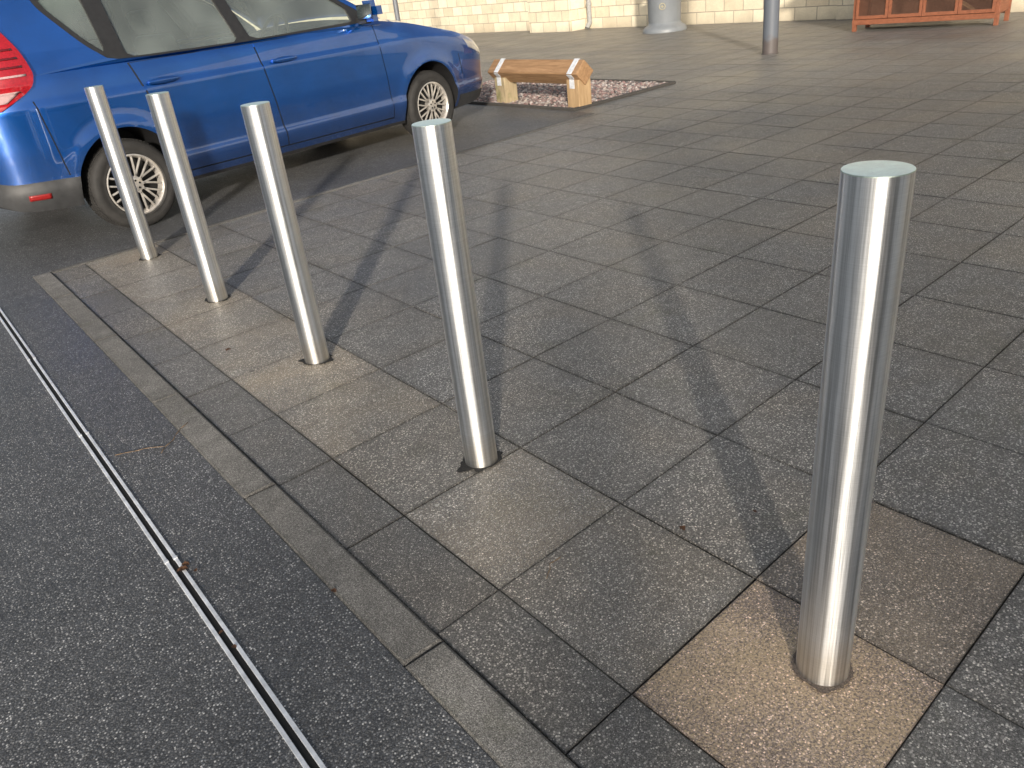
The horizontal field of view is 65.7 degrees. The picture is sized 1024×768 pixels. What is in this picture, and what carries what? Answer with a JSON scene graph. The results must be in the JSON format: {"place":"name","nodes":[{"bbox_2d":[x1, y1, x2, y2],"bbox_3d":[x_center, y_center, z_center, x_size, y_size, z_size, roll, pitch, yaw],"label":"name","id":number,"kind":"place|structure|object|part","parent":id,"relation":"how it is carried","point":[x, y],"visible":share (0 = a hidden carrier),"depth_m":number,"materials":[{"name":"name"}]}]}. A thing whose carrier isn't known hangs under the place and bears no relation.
{"place":"outdoors","nodes":[
{"label":"outdoors","id":0,"kind":"place"},
{"bbox_2d":[38,0,79,26],"label":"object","id":1,"kind":"structure","parent":0,"point":[63,11],"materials":[{"name":"glass"}]},
{"bbox_2d":[0,104,588,767],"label":"road","id":2,"kind":"structure","parent":0,"point":[112,652],"depth_m":2.08,"materials":[{"name":"grey asphalt"}]},
{"bbox_2d":[117,446,163,454],"bbox_3d":[-1.280,0.227,2.727,0.161,0.005,0.012,-11,27,-8],"label":"twig","id":3,"kind":"object","parent":2,"relation":"on","point":[140,449],"visible":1,"depth_m":2.73,"materials":[{"name":"brown wood"}]},
{"bbox_2d":[0,308,326,767],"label":"slot drain","id":4,"kind":"object","parent":2,"relation":"on","point":[298,743],"visible":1,"depth_m":2.03,"materials":[{"name":"metal"}]},
{"bbox_2d":[177,566,187,571],"bbox_3d":[-0.879,0.493,2.115,0.024,0.006,0.024,11,32,30],"label":"dead leaf","id":5,"kind":"object","parent":4,"relation":"on","point":[181,568],"visible":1,"depth_m":2.12,"materials":[{"name":"brown plant"}]},
{"bbox_2d":[161,422,187,452],"bbox_3d":[-1.185,0.187,2.784,0.010,0.006,0.201,-3,27,8],"label":"twig","id":6,"kind":"object","parent":2,"relation":"on","point":[174,437],"visible":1,"depth_m":2.78,"materials":[{"name":"brown wood"}]},
{"bbox_2d":[0,0,482,227],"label":"parked car","id":7,"kind":"object","parent":2,"relation":"on","point":[362,68],"visible":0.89,"depth_m":5.88,"materials":[{"name":"blue paint"}]},
{"bbox_3d":[-3.636,-2.921,6.519,0.176,0.457,0.889,15,35,37],"label":"side window","id":8,"kind":"part","parent":7,"relation":"part of","materials":[{"name":"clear glass"}]},
{"bbox_3d":[-3.013,-3.337,7.183,0.174,0.452,1.143,15,35,37],"label":"side window","id":9,"kind":"part","parent":7,"relation":"part of","materials":[{"name":"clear glass"}]},
{"bbox_3d":[-2.167,-2.040,5.855,0.069,0.772,1.100,15,35,37],"label":"door","id":10,"kind":"part","parent":7,"relation":"part of","materials":[{"name":"blue paint"}]},
{"bbox_3d":[-1.490,-2.489,6.575,0.075,0.782,1.298,15,34,36],"label":"door","id":11,"kind":"part","parent":7,"relation":"part of","materials":[{"name":"blue paint"}]},
{"bbox_2d":[51,12,1023,767],"bbox_3d":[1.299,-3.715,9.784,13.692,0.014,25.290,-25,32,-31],"label":"pavement","id":12,"kind":"structure","parent":0,"point":[651,274],"depth_m":2.80,"materials":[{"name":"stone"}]},
{"bbox_2d":[84,85,157,259],"bbox_3d":[-2.309,-1.214,4.728,0.102,1.061,0.102,-25,32,-31],"label":"bollard","id":13,"kind":"object","parent":12,"relation":"on","point":[116,155],"visible":0.88,"depth_m":4.67,"materials":[{"name":"metal"}]},
{"bbox_2d":[145,91,227,302],"bbox_3d":[-1.567,-0.863,3.873,0.102,1.061,0.102,-25,32,-31],"label":"bollard","id":14,"kind":"object","parent":12,"relation":"on","point":[160,105],"visible":0.91,"depth_m":3.81,"materials":[{"name":"metal"}]},
{"bbox_2d":[205,294,230,302],"bbox_3d":[-1.518,-0.441,4.091,0.134,0.001,0.120,-13,28,-11],"label":"filler patch","id":15,"kind":"object","parent":12,"relation":"on","point":[229,296],"visible":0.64,"depth_m":4.08,"materials":[{"name":"grey concrete"}]},
{"bbox_2d":[240,101,329,364],"bbox_3d":[-0.853,-0.525,3.051,0.102,1.061,0.102,-25,32,-31],"label":"bollard","id":16,"kind":"object","parent":12,"relation":"on","point":[268,158],"visible":0.85,"depth_m":2.98,"materials":[{"name":"metal"}]},
{"bbox_2d":[32,113,593,767],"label":"kerb","id":17,"kind":"structure","parent":12,"relation":"on","point":[490,721],"depth_m":2.04,"materials":[{"name":"stone"}]},
{"bbox_2d":[298,354,333,364],"bbox_3d":[-0.802,-0.102,3.267,0.128,0.001,0.139,-25,32,-31],"label":"filler patch","id":18,"kind":"object","parent":12,"relation":"on","point":[328,360],"visible":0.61,"depth_m":3.24,"materials":[{"name":"grey concrete"}]},
{"bbox_2d":[411,118,497,467],"bbox_3d":[-0.146,-0.190,2.236,0.102,1.061,0.102,-25,32,-31],"label":"bollard","id":19,"kind":"object","parent":12,"relation":"on","point":[435,150],"visible":0.94,"depth_m":2.15,"materials":[{"name":"metal"}]},
{"bbox_2d":[457,445,502,472],"bbox_3d":[-0.098,0.233,2.452,0.179,0.001,0.122,-25,32,-31],"label":"filler patch","id":20,"kind":"object","parent":12,"relation":"on","point":[464,466],"visible":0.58,"depth_m":2.42,"materials":[{"name":"grey concrete"}]},
{"bbox_2d":[643,0,686,33],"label":"litter bin","id":21,"kind":"object","parent":12,"relation":"on","point":[664,16],"visible":1,"depth_m":15.27,"materials":[{"name":"grey plastic"}]},
{"bbox_2d":[761,0,779,54],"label":"canopy post","id":22,"kind":"object","parent":12,"relation":"on","point":[770,26],"visible":1,"depth_m":10.44,"materials":[{"name":"silver metal"}]},
{"bbox_2d":[791,650,853,693],"bbox_3d":[0.634,0.574,1.620,0.126,0.001,0.120,-25,32,-31],"label":"filler patch","id":23,"kind":"object","parent":12,"relation":"on","point":[825,689],"visible":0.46,"depth_m":1.58,"materials":[{"name":"grey concrete"}]},
{"bbox_2d":[796,160,916,685],"bbox_3d":[0.586,0.154,1.399,0.102,1.061,0.102,-25,32,-32],"label":"bollard","id":24,"kind":"object","parent":12,"relation":"on","point":[874,205],"visible":0.94,"depth_m":1.29,"materials":[{"name":"metal"}]},
{"bbox_2d":[852,0,1011,31],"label":"rabbit hutch","id":25,"kind":"object","parent":12,"relation":"on","point":[866,13],"visible":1,"depth_m":11.26,"materials":[{"name":"brown wood"}]},
{"bbox_2d":[855,0,888,19],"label":"door","id":26,"kind":"structure","parent":25,"relation":"in","point":[885,7],"depth_m":11.62,"materials":[{"name":"wood"}]},
{"bbox_2d":[888,0,922,17],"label":"door","id":27,"kind":"structure","parent":25,"relation":"in","point":[891,5],"depth_m":11.33,"materials":[{"name":"wood"}]},
{"bbox_2d":[922,0,958,15],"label":"door","id":28,"kind":"structure","parent":25,"relation":"in","point":[950,12],"depth_m":11.05,"materials":[{"name":"wood"}]},
{"bbox_2d":[957,0,996,13],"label":"door","id":29,"kind":"structure","parent":25,"relation":"in","point":[987,10],"depth_m":10.77,"materials":[{"name":"wood"}]},
{"bbox_2d":[474,79,666,107],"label":"gravel","id":30,"kind":"structure","parent":0,"point":[547,94],"depth_m":9.35,"materials":[{"name":"grey gravel"}]},
{"bbox_2d":[488,58,592,107],"bbox_3d":[0.291,-3.282,8.695,0.262,0.533,1.500,-25,32,-31],"label":"timber knee rail","id":31,"kind":"object","parent":30,"relation":"on","point":[574,75],"visible":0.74,"depth_m":8.46,"materials":[{"name":"wood"}]},
{"bbox_2d":[468,79,675,110],"bbox_3d":[0.266,-3.611,9.779,1.712,0.031,3.290,-25,32,-31],"label":"bed edging","id":32,"kind":"object","parent":30,"relation":"on","point":[668,83],"visible":0.68,"depth_m":8.77,"materials":[{"name":"stone"}]},
{"label":"ground","id":33,"kind":"structure","parent":0,"visible":0},
{"bbox_2d":[203,0,1023,33],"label":"school building","id":34,"kind":"structure","parent":33,"relation":"on","point":[488,16],"depth_m":18.21,"materials":[{"name":"beige brick"}]},
{"bbox_2d":[392,0,400,20],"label":"thin grey post","id":35,"kind":"object","parent":34,"relation":"attached to","point":[396,10],"depth_m":15.83,"materials":[{"name":"metal"}]}
]}

